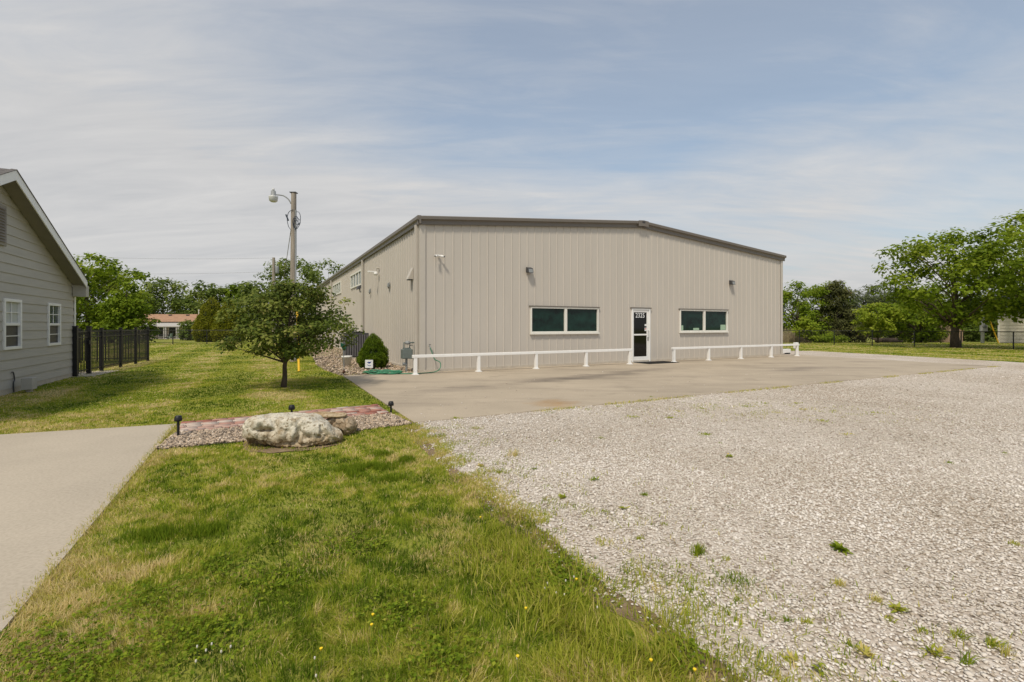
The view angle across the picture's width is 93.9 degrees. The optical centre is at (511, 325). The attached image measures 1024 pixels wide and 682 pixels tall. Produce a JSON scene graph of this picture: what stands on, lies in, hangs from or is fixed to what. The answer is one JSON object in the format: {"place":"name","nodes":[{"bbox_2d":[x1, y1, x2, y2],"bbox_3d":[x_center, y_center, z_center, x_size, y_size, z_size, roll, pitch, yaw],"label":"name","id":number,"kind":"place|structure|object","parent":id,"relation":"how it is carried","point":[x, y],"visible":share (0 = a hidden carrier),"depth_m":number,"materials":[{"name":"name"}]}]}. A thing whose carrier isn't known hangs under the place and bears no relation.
{"place":"outdoors","nodes":[
{"label":"outdoors","id":0,"kind":"place"},
{"bbox_2d":[0,424,175,634],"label":"concrete driveway","id":1,"kind":"structure","parent":0,"point":[56,487],"depth_m":4.27,"materials":[{"name":"grey concrete"}]},
{"bbox_2d":[77,370,118,376],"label":"gate paving","id":2,"kind":"structure","parent":0,"point":[93,373],"depth_m":14.42,"materials":[{"name":"concrete"}]},
{"bbox_2d":[0,327,1023,681],"bbox_3d":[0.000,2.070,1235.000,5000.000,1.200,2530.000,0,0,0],"label":"ground","id":3,"kind":"structure","parent":0,"point":[264,513],"depth_m":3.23,"materials":[{"name":"plant"}]},
{"bbox_2d":[21,377,36,391],"bbox_3d":[-10.614,1.310,10.502,0.190,0.320,0.260,0,0,-27],"label":"utility box","id":4,"kind":"object","parent":3,"relation":"on","point":[28,384],"visible":0.98,"depth_m":10.41,"materials":[{"name":"beige metal"}]},
{"bbox_2d":[0,168,88,395],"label":"house","id":5,"kind":"structure","parent":3,"relation":"on","point":[43,282],"depth_m":11.11,"materials":[{"name":"beige"}]},
{"bbox_2d":[2,298,21,349],"bbox_3d":[-10.799,-0.021,10.291,0.105,1.085,0.814,0,0,-27],"label":"window","id":6,"kind":"structure","parent":5,"relation":"in","point":[12,308],"depth_m":10.33,"materials":[{"name":"white plastic"}]},
{"bbox_2d":[47,303,60,345],"bbox_3d":[-11.859,-0.021,12.338,0.105,1.085,0.822,0,0,-27],"label":"window","id":7,"kind":"structure","parent":5,"relation":"in","point":[54,310],"depth_m":12.39,"materials":[{"name":"white plastic"}]},
{"bbox_2d":[72,326,91,376],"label":"metal gate","id":8,"kind":"structure","parent":5,"relation":"attached to","point":[75,351],"depth_m":13.96,"materials":[{"name":"black metal"}]},
{"bbox_2d":[73,252,150,333],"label":"maple tree","id":9,"kind":"object","parent":3,"relation":"on","point":[90,309],"visible":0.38,"depth_m":46.96,"materials":[{"name":"green plant"}]},
{"bbox_2d":[79,327,149,370],"bbox_3d":[-16.885,0.775,15.772,6.690,1.390,5.446,0,0,-22],"label":"metal fence","id":10,"kind":"object","parent":3,"relation":"on","point":[122,347],"visible":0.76,"depth_m":16.92,"materials":[{"name":"black metal"}]},
{"bbox_2d":[79,267,154,332],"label":"maple tree","id":11,"kind":"object","parent":3,"relation":"on","point":[108,277],"visible":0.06,"depth_m":51.97,"materials":[{"name":"green plant"}]},
{"bbox_2d":[90,282,163,342],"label":"maple tree","id":12,"kind":"object","parent":3,"relation":"on","point":[124,316],"visible":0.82,"depth_m":43.38,"materials":[{"name":"green plant"}]},
{"bbox_2d":[140,276,189,313],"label":"elm tree","id":13,"kind":"object","parent":3,"relation":"on","point":[152,289],"visible":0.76,"depth_m":110.85,"materials":[{"name":"green plant"}]},
{"bbox_2d":[94,330,240,343],"bbox_3d":[-27.500,0.944,36.900,13.068,1.152,0.066,0,0,-1],"label":"chain link fence","id":14,"kind":"object","parent":3,"relation":"on","point":[180,339],"visible":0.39,"depth_m":36.93,"materials":[{"name":"grey metal"}]},
{"bbox_2d":[137,309,199,338],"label":"ranch house","id":15,"kind":"structure","parent":3,"relation":"on","point":[168,324],"depth_m":95.50,"materials":[{"name":"brown metal"}]},
{"bbox_2d":[168,327,175,336],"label":"porch door","id":16,"kind":"structure","parent":15,"relation":"in","point":[170,329],"depth_m":95.40,"materials":[{"name":"grey glass"}]},
{"bbox_2d":[174,415,182,435],"bbox_3d":[-4.373,1.353,6.261,0.094,0.335,0.092,0,0,0],"label":"path light","id":17,"kind":"object","parent":3,"relation":"on","point":[177,418],"visible":0.94,"depth_m":6.25,"materials":[{"name":"black metal"}]},
{"bbox_2d":[165,295,200,313],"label":"elm tree","id":18,"kind":"object","parent":3,"relation":"on","point":[189,302],"visible":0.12,"depth_m":122.85,"materials":[{"name":"green plant"}]},
{"bbox_2d":[176,319,194,339],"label":"shrub","id":19,"kind":"object","parent":3,"relation":"on","point":[180,331],"visible":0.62,"depth_m":83.26,"materials":[{"name":"green plant"}]},
{"bbox_2d":[190,297,220,341],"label":"arborvitae","id":20,"kind":"object","parent":3,"relation":"on","point":[204,321],"visible":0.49,"depth_m":60.57,"materials":[{"name":"green plant"}]},
{"bbox_2d":[181,280,237,313],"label":"elm tree","id":21,"kind":"object","parent":3,"relation":"on","point":[200,295],"visible":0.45,"depth_m":105.69,"materials":[{"name":"green plant"}]},
{"bbox_2d":[209,299,244,341],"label":"arborvitae","id":22,"kind":"object","parent":3,"relation":"on","point":[225,326],"visible":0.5,"depth_m":58.67,"materials":[{"name":"green plant"}]},
{"bbox_2d":[218,283,249,305],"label":"elm tree","id":23,"kind":"object","parent":3,"relation":"on","point":[232,287],"visible":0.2,"depth_m":108.55,"materials":[{"name":"green plant"}]},
{"bbox_2d":[232,280,280,334],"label":"cottonwood tree","id":24,"kind":"object","parent":3,"relation":"on","point":[249,287],"visible":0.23,"depth_m":63.92,"materials":[{"name":"green plant"}]},
{"bbox_2d":[272,257,278,331],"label":"utility pole","id":25,"kind":"object","parent":3,"relation":"on","point":[275,269],"visible":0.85,"depth_m":59.86,"materials":[{"name":"grey wood"}]},
{"bbox_2d":[158,421,407,448],"bbox_3d":[-3.040,1.464,6.676,3.069,0.001,1.049,0,0,-29],"label":"pebble strip","id":26,"kind":"object","parent":3,"relation":"on","point":[234,442],"visible":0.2,"depth_m":5.86,"materials":[{"name":"gravel"}]},
{"bbox_2d":[155,413,411,448],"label":"pebble stones","id":27,"kind":"object","parent":26,"relation":"on","point":[188,438],"visible":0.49,"depth_m":6.37,"materials":[{"name":"grey gravel"}]},
{"bbox_2d":[180,404,388,430],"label":"brick walkway","id":28,"kind":"structure","parent":3,"relation":"on","point":[362,410],"depth_m":7.44,"materials":[{"name":"red brick"}]},
{"bbox_2d":[268,188,300,361],"bbox_3d":[-9.100,-1.964,19.200,1.334,7.068,0.355,0,0,0],"label":"utility pole","id":29,"kind":"object","parent":3,"relation":"on","point":[273,197],"visible":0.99,"depth_m":19.11,"materials":[{"name":"grey wood"}]},
{"bbox_2d":[294,228,299,371],"bbox_3d":[-7.688,-1.227,17.054,0.068,5.416,4.564,0,0,-26],"label":"guy wire","id":30,"kind":"object","parent":29,"relation":"attached to","point":[298,360],"visible":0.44,"depth_m":15.28,"materials":[{"name":"yellow metal"}]},
{"bbox_2d":[258,295,315,338],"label":"cottonwood tree","id":31,"kind":"object","parent":3,"relation":"on","point":[298,315],"visible":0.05,"depth_m":62.47,"materials":[{"name":"green plant"}]},
{"bbox_2d":[253,256,323,297],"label":"cottonwood tree","id":32,"kind":"object","parent":3,"relation":"on","point":[314,274],"visible":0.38,"depth_m":70.95,"materials":[{"name":"green plant"}]},
{"bbox_2d":[213,279,364,387],"bbox_3d":[-5.171,0.228,11.221,3.336,2.624,3.150,0,0,0],"label":"ornamental tree","id":33,"kind":"object","parent":3,"relation":"on","point":[318,326],"visible":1,"depth_m":10.87,"materials":[{"name":"green plant"}]},
{"bbox_2d":[243,442,340,452],"bbox_3d":[-2.729,1.461,5.905,1.257,0.001,0.891,0,0,0],"label":"bare dirt patch","id":34,"kind":"object","parent":3,"relation":"on","point":[275,450],"visible":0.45,"depth_m":5.66,"materials":[{"name":"brown soil"}]},
{"bbox_2d":[242,412,342,447],"bbox_3d":[-2.707,1.309,5.908,1.185,0.448,0.577,0,0,-7],"label":"limestone boulder","id":35,"kind":"object","parent":3,"relation":"on","point":[293,429],"visible":0.97,"depth_m":5.70,"materials":[{"name":"grey stone"}]},
{"bbox_2d":[306,258,343,283],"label":"cottonwood tree","id":36,"kind":"object","parent":3,"relation":"on","point":[325,263],"visible":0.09,"depth_m":79.77,"materials":[{"name":"green plant"}]},
{"bbox_2d":[326,416,357,435],"bbox_3d":[-2.336,1.356,6.463,0.470,0.287,0.331,0,0,8],"label":"limestone boulder","id":37,"kind":"object","parent":3,"relation":"on","point":[347,425],"visible":0.56,"depth_m":6.33,"materials":[{"name":"brown stone"}]},
{"bbox_2d":[314,411,346,417],"bbox_3d":[-2.485,1.213,6.427,0.518,0.081,0.256,0,0,3],"label":"limestone slab","id":38,"kind":"object","parent":37,"relation":"on","point":[324,414],"depth_m":6.37,"materials":[{"name":"beige stone"}]},
{"bbox_2d":[340,342,345,376],"bbox_3d":[-4.813,1.006,13.636,0.168,1.028,0.086,0,0,0],"label":"garden stake","id":39,"kind":"object","parent":3,"relation":"on","point":[341,345],"visible":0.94,"depth_m":13.62,"materials":[{"name":"grey metal"}]},
{"bbox_2d":[306,342,418,375],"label":"bed stones","id":40,"kind":"object","parent":3,"relation":"on","point":[324,359],"visible":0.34,"depth_m":16.93,"materials":[{"name":"beige stone"}]},
{"bbox_2d":[341,356,351,365],"bbox_3d":[-5.869,1.270,16.967,0.376,0.360,0.372,0,0,0],"label":"planter pot","id":41,"kind":"object","parent":40,"relation":"on","point":[347,360],"visible":0.91,"depth_m":16.84,"materials":[{"name":"beige concrete"}]},
{"bbox_2d":[343,331,368,358],"bbox_3d":[-6.925,0.865,21.188,1.050,1.191,1.000,0,0,-28],"label":"air conditioner","id":42,"kind":"object","parent":40,"relation":"on","point":[354,350],"visible":0.49,"depth_m":20.76,"materials":[{"name":"metal"}]},
{"bbox_2d":[365,360,372,368],"bbox_3d":[-4.574,1.315,15.302,0.260,0.410,0.033,0,0,6],"label":"yard sign","id":43,"kind":"object","parent":40,"relation":"on","point":[369,364],"visible":0.96,"depth_m":15.29,"materials":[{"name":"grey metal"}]},
{"bbox_2d":[355,333,388,368],"bbox_3d":[-4.737,0.884,16.225,1.128,1.272,1.136,0,0,0],"label":"dwarf spruce","id":44,"kind":"object","parent":40,"relation":"on","point":[375,349],"visible":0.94,"depth_m":15.97,"materials":[{"name":"green plant"}]},
{"bbox_2d":[401,341,413,370],"bbox_3d":[-3.237,0.970,15.021,0.445,0.960,0.325,0,0,-28],"label":"gas meter","id":45,"kind":"object","parent":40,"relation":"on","point":[406,354],"visible":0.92,"depth_m":14.95,"materials":[{"name":"grey paint"}]},
{"bbox_2d":[388,401,393,412],"bbox_3d":[-1.996,1.387,7.882,0.094,0.265,0.092,0,0,0],"label":"path light","id":46,"kind":"object","parent":3,"relation":"on","point":[390,403],"visible":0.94,"depth_m":7.86,"materials":[{"name":"black metal"}]},
{"bbox_2d":[316,215,786,371],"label":"steel building","id":47,"kind":"structure","parent":3,"relation":"on","point":[645,291],"depth_m":17.81,"materials":[{"name":"grey metal"}]},
{"bbox_2d":[333,281,340,294],"bbox_3d":[-11.431,-2.367,31.257,0.115,0.761,3.662,0,0,-28],"label":"window","id":48,"kind":"structure","parent":47,"relation":"in","point":[336,287],"depth_m":31.14,"materials":[{"name":"grey glass"}]},
{"bbox_2d":[350,269,360,288],"bbox_3d":[-8.101,-2.367,24.900,0.115,0.761,3.221,0,0,-28],"label":"window","id":49,"kind":"structure","parent":47,"relation":"in","point":[355,279],"depth_m":24.89,"materials":[{"name":"grey glass"}]},
{"bbox_2d":[406,268,412,280],"bbox_3d":[-3.326,-1.664,15.517,0.160,0.405,0.280,0,0,-28],"label":"exhaust hood","id":50,"kind":"object","parent":47,"relation":"attached to","point":[410,276],"visible":1,"depth_m":15.42,"materials":[{"name":"grey metal"}]},
{"bbox_2d":[526,267,532,272],"bbox_3d":[0.616,-1.901,16.460,0.217,0.205,0.172,0,0,-28],"label":"wall light","id":51,"kind":"object","parent":47,"relation":"attached to","point":[529,269],"visible":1,"depth_m":16.40,"materials":[{"name":"grey metal"}]},
{"bbox_2d":[529,305,599,334],"bbox_3d":[1.933,-0.179,17.279,3.022,1.008,0.155,0,0,-28],"label":"window","id":52,"kind":"structure","parent":47,"relation":"in","point":[543,319],"depth_m":17.23,"materials":[{"name":"green glass"}]},
{"bbox_2d":[630,307,651,361],"bbox_3d":[5.094,0.375,18.933,1.054,2.148,0.176,0,0,-28],"label":"door","id":53,"kind":"structure","parent":47,"relation":"in","point":[640,317],"depth_m":18.93,"materials":[{"name":"white plastic"}]},
{"bbox_2d":[679,308,728,332],"bbox_3d":[8.275,-0.184,20.598,3.017,1.022,0.155,0,0,-28],"label":"window","id":54,"kind":"structure","parent":47,"relation":"in","point":[690,320],"depth_m":20.56,"materials":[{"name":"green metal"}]},
{"label":"hose bib","id":55,"kind":"object","parent":47,"relation":"attached to","visible":0},
{"bbox_2d":[362,348,440,374],"bbox_3d":[-3.303,1.072,14.353,2.299,0.752,0.748,0,0,-6],"label":"garden hose","id":56,"kind":"object","parent":55,"relation":"hanging from","point":[384,371],"visible":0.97,"depth_m":14.13,"materials":[{"name":"green rubber"}]},
{"bbox_2d":[401,427,748,681],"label":"bare dirt edge","id":57,"kind":"object","parent":3,"relation":"on","point":[624,605],"visible":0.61,"depth_m":2.54,"materials":[{"name":"brown soil"}]},
{"bbox_2d":[344,354,992,422],"bbox_3d":[6.218,1.475,15.430,21.325,0.050,7.503,0,0,-28],"label":"concrete apron","id":58,"kind":"object","parent":3,"relation":"on","point":[468,393],"visible":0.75,"depth_m":12.31,"materials":[{"name":"beige concrete"}]},
{"bbox_2d":[411,349,631,374],"bbox_3d":[0.768,1.160,15.866,8.302,0.580,0.180,0,0,-28],"label":"white railing","id":59,"kind":"object","parent":58,"relation":"on","point":[478,355],"visible":1,"depth_m":15.56,"materials":[{"name":"plastic"}]},
{"bbox_2d":[634,361,679,363],"bbox_3d":[5.599,1.441,18.506,1.560,0.016,0.840,0,0,-28],"label":"doormat","id":60,"kind":"object","parent":58,"relation":"on","point":[656,362],"visible":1,"depth_m":18.37,"materials":[{"name":"black rubber"}]},
{"bbox_2d":[671,344,798,361],"bbox_3d":[9.888,1.160,20.638,8.135,0.580,0.180,0,0,-28],"label":"white railing","id":61,"kind":"object","parent":58,"relation":"on","point":[733,346],"visible":0.95,"depth_m":20.45,"materials":[{"name":"plastic"}]},
{"bbox_2d":[406,351,1023,681],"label":"gravel lot","id":62,"kind":"structure","parent":3,"relation":"on","point":[1019,642],"depth_m":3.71,"materials":[{"name":"grey gravel"}]},
{"bbox_2d":[684,584,696,592],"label":"weed tuft","id":63,"kind":"object","parent":62,"relation":"on","point":[692,589],"visible":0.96,"depth_m":2.63,"materials":[{"name":"green plant"}]},
{"bbox_2d":[689,541,705,555],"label":"weed tuft","id":64,"kind":"object","parent":62,"relation":"on","point":[699,549],"visible":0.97,"depth_m":3.04,"materials":[{"name":"green plant"}]},
{"bbox_2d":[707,566,764,595],"bbox_3d":[1.266,1.445,2.715,0.305,0.034,0.286,0,0,30],"label":"weed tuft","id":65,"kind":"object","parent":62,"relation":"on","point":[738,579],"visible":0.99,"depth_m":2.73,"materials":[{"name":"green plant"}]},
{"bbox_2d":[752,652,772,669],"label":"weed tuft","id":66,"kind":"object","parent":62,"relation":"on","point":[758,664],"visible":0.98,"depth_m":2.04,"materials":[{"name":"green plant"}]},
{"bbox_2d":[784,649,798,667],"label":"weed tuft","id":67,"kind":"object","parent":62,"relation":"on","point":[795,656],"visible":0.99,"depth_m":2.08,"materials":[{"name":"yellow plant"}]},
{"bbox_2d":[798,616,812,625],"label":"weed tuft","id":68,"kind":"object","parent":62,"relation":"on","point":[805,621],"visible":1,"depth_m":2.34,"materials":[{"name":"green plant"}]},
{"bbox_2d":[811,661,834,676],"bbox_3d":[1.299,1.444,2.011,0.083,0.032,0.089,0,0,0],"label":"weed tuft","id":69,"kind":"object","parent":62,"relation":"on","point":[819,670],"visible":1,"depth_m":2.02,"materials":[{"name":"green plant"}]},
{"bbox_2d":[830,577,846,586],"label":"weed tuft","id":70,"kind":"object","parent":62,"relation":"on","point":[836,582],"visible":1,"depth_m":2.69,"materials":[{"name":"green plant"}]},
{"bbox_2d":[829,540,852,555],"bbox_3d":[2.136,1.445,3.100,0.118,0.079,0.157,0,0,-38],"label":"weed tuft","id":71,"kind":"object","parent":62,"relation":"on","point":[836,545],"visible":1,"depth_m":3.09,"materials":[{"name":"green plant"}]},
{"bbox_2d":[844,638,857,647],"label":"weed tuft","id":72,"kind":"object","parent":62,"relation":"on","point":[848,642],"visible":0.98,"depth_m":2.18,"materials":[{"name":"green plant"}]},
{"bbox_2d":[853,642,878,658],"bbox_3d":[1.566,1.445,2.120,0.096,0.050,0.092,0,0,0],"label":"weed tuft","id":73,"kind":"object","parent":62,"relation":"on","point":[867,650],"visible":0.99,"depth_m":2.12,"materials":[{"name":"yellow plant"}]},
{"bbox_2d":[867,591,887,604],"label":"weed tuft","id":74,"kind":"object","parent":62,"relation":"on","point":[876,598],"visible":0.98,"depth_m":2.52,"materials":[{"name":"green plant"}]},
{"bbox_2d":[880,613,898,623],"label":"weed tuft","id":75,"kind":"object","parent":62,"relation":"on","point":[888,617],"visible":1,"depth_m":2.36,"materials":[{"name":"green plant"}]},
{"bbox_2d":[888,600,907,613],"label":"weed tuft","id":76,"kind":"object","parent":62,"relation":"on","point":[898,606],"visible":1,"depth_m":2.43,"materials":[{"name":"green plant"}]},
{"bbox_2d":[911,623,935,634],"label":"weed tuft","id":77,"kind":"object","parent":62,"relation":"on","point":[923,629],"visible":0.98,"depth_m":2.27,"materials":[{"name":"green plant"}]},
{"bbox_2d":[918,643,952,658],"bbox_3d":[1.870,1.449,2.108,0.106,0.062,0.110,0,0,0],"label":"weed tuft","id":78,"kind":"object","parent":62,"relation":"on","point":[937,651],"visible":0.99,"depth_m":2.12,"materials":[{"name":"green plant"}]},
{"bbox_2d":[949,626,971,640],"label":"weed tuft","id":79,"kind":"object","parent":62,"relation":"on","point":[955,634],"visible":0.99,"depth_m":2.23,"materials":[{"name":"green plant"}]},
{"bbox_2d":[944,647,989,665],"bbox_3d":[1.968,1.419,2.069,0.093,0.085,0.157,0,0,-43],"label":"weed tuft","id":80,"kind":"object","parent":62,"relation":"on","point":[969,661],"visible":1,"depth_m":2.05,"materials":[{"name":"green plant"}]},
{"bbox_2d":[979,634,1010,648],"bbox_3d":[2.201,1.435,2.182,0.131,0.055,0.101,0,0,43],"label":"weed tuft","id":81,"kind":"object","parent":62,"relation":"on","point":[989,642],"visible":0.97,"depth_m":2.17,"materials":[{"name":"green plant"}]},
{"bbox_2d":[996,639,1021,659],"bbox_3d":[2.204,1.432,2.123,0.096,0.060,0.110,0,0,-25],"label":"weed tuft","id":82,"kind":"object","parent":62,"relation":"on","point":[1006,652],"visible":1,"depth_m":2.11,"materials":[{"name":"green plant"}]},
{"bbox_2d":[1008,539,1022,546],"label":"weed tuft","id":83,"kind":"object","parent":62,"relation":"on","point":[1012,542],"visible":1,"depth_m":3.18,"materials":[{"name":"green plant"}]},
{"bbox_2d":[791,316,822,342],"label":"shrub","id":84,"kind":"object","parent":3,"relation":"on","point":[808,323],"visible":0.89,"depth_m":47.77,"materials":[{"name":"green plant"}]},
{"bbox_2d":[783,279,834,337],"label":"deciduous tree","id":85,"kind":"object","parent":3,"relation":"on","point":[804,309],"visible":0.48,"depth_m":54.40,"materials":[{"name":"green plant"}]},
{"bbox_2d":[787,281,859,336],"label":"deciduous tree","id":86,"kind":"object","parent":3,"relation":"on","point":[813,299],"visible":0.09,"depth_m":57.42,"materials":[{"name":"green plant"}]},
{"bbox_2d":[812,331,849,342],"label":"shrub","id":87,"kind":"object","parent":3,"relation":"on","point":[828,338],"visible":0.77,"depth_m":48.36,"materials":[{"name":"green plant"}]},
{"bbox_2d":[809,280,871,342],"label":"conifer tree","id":88,"kind":"object","parent":3,"relation":"on","point":[838,291],"visible":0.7,"depth_m":53.18,"materials":[{"name":"green plant"}]},
{"bbox_2d":[832,284,898,341],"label":"conifer tree","id":89,"kind":"object","parent":3,"relation":"on","point":[866,299],"visible":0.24,"depth_m":54.89,"materials":[{"name":"green plant"}]},
{"bbox_2d":[851,302,909,342],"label":"young tree","id":90,"kind":"object","parent":3,"relation":"on","point":[888,314],"visible":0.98,"depth_m":45.48,"materials":[{"name":"green plant"}]},
{"bbox_2d":[864,287,917,337],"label":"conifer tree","id":91,"kind":"object","parent":3,"relation":"on","point":[899,307],"visible":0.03,"depth_m":56.90,"materials":[{"name":"green plant"}]},
{"bbox_2d":[783,330,1023,349],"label":"chain link fence","id":92,"kind":"object","parent":3,"relation":"on","point":[961,341],"visible":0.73,"depth_m":31.91,"materials":[{"name":"grey metal"}]},
{"bbox_2d":[885,299,950,342],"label":"deciduous tree","id":93,"kind":"object","parent":3,"relation":"on","point":[922,326],"visible":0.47,"depth_m":45.12,"materials":[{"name":"green plant"}]},
{"bbox_2d":[887,286,949,341],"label":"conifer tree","id":94,"kind":"object","parent":3,"relation":"on","point":[918,325],"visible":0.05,"depth_m":55.17,"materials":[{"name":"green plant"}]},
{"bbox_2d":[865,226,1023,347],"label":"shade tree","id":95,"kind":"object","parent":3,"relation":"on","point":[953,315],"visible":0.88,"depth_m":30.71,"materials":[{"name":"green plant"}]},
{"bbox_2d":[927,325,963,341],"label":"barn shed","id":96,"kind":"structure","parent":3,"relation":"on","point":[947,340],"depth_m":54.83,"materials":[{"name":"grey metal"}]},
{"bbox_2d":[922,293,990,341],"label":"deciduous tree","id":97,"kind":"object","parent":3,"relation":"on","point":[969,335],"visible":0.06,"depth_m":66.17,"materials":[{"name":"green plant"}]},
{"bbox_2d":[960,292,997,341],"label":"deciduous tree","id":98,"kind":"object","parent":3,"relation":"on","point":[978,338],"visible":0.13,"depth_m":65.66,"materials":[{"name":"green plant"}]},
{"bbox_2d":[980,310,987,342],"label":"meter post","id":99,"kind":"object","parent":3,"relation":"on","point":[983,327],"visible":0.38,"depth_m":43.88,"materials":[{"name":"grey metal"}]},
{"bbox_2d":[947,209,1023,323],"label":"shade tree","id":100,"kind":"object","parent":3,"relation":"on","point":[991,257],"visible":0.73,"depth_m":28.95,"materials":[{"name":"green plant"}]},
{"bbox_2d":[979,295,997,341],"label":"deciduous tree","id":101,"kind":"object","parent":3,"relation":"on","point":[992,335],"visible":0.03,"depth_m":65.90,"materials":[{"name":"green plant"}]},
{"bbox_2d":[964,221,1023,297],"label":"shade tree","id":102,"kind":"object","parent":3,"relation":"on","point":[1022,253],"visible":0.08,"depth_m":39.56,"materials":[{"name":"green plant"}]},
{"bbox_2d":[995,296,1023,342],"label":"building","id":103,"kind":"structure","parent":3,"relation":"on","point":[1007,324],"depth_m":41.48,"materials":[{"name":"beige"}]},
{"bbox_2d":[0,0,1023,325],"label":"sky","id":104,"kind":"structure","parent":0,"point":[822,135],"materials":[{"name":"blue"}]},
{"bbox_2d":[783,328,810,342],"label":"reeds","id":105,"kind":"object","parent":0,"point":[788,337],"visible":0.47,"depth_m":49.31,"materials":[{"name":"beige plant"}]},
{"bbox_2d":[873,338,902,341],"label":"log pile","id":106,"kind":"object","parent":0,"point":[888,339],"visible":0.77,"depth_m":50.02,"materials":[{"name":"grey wood"}]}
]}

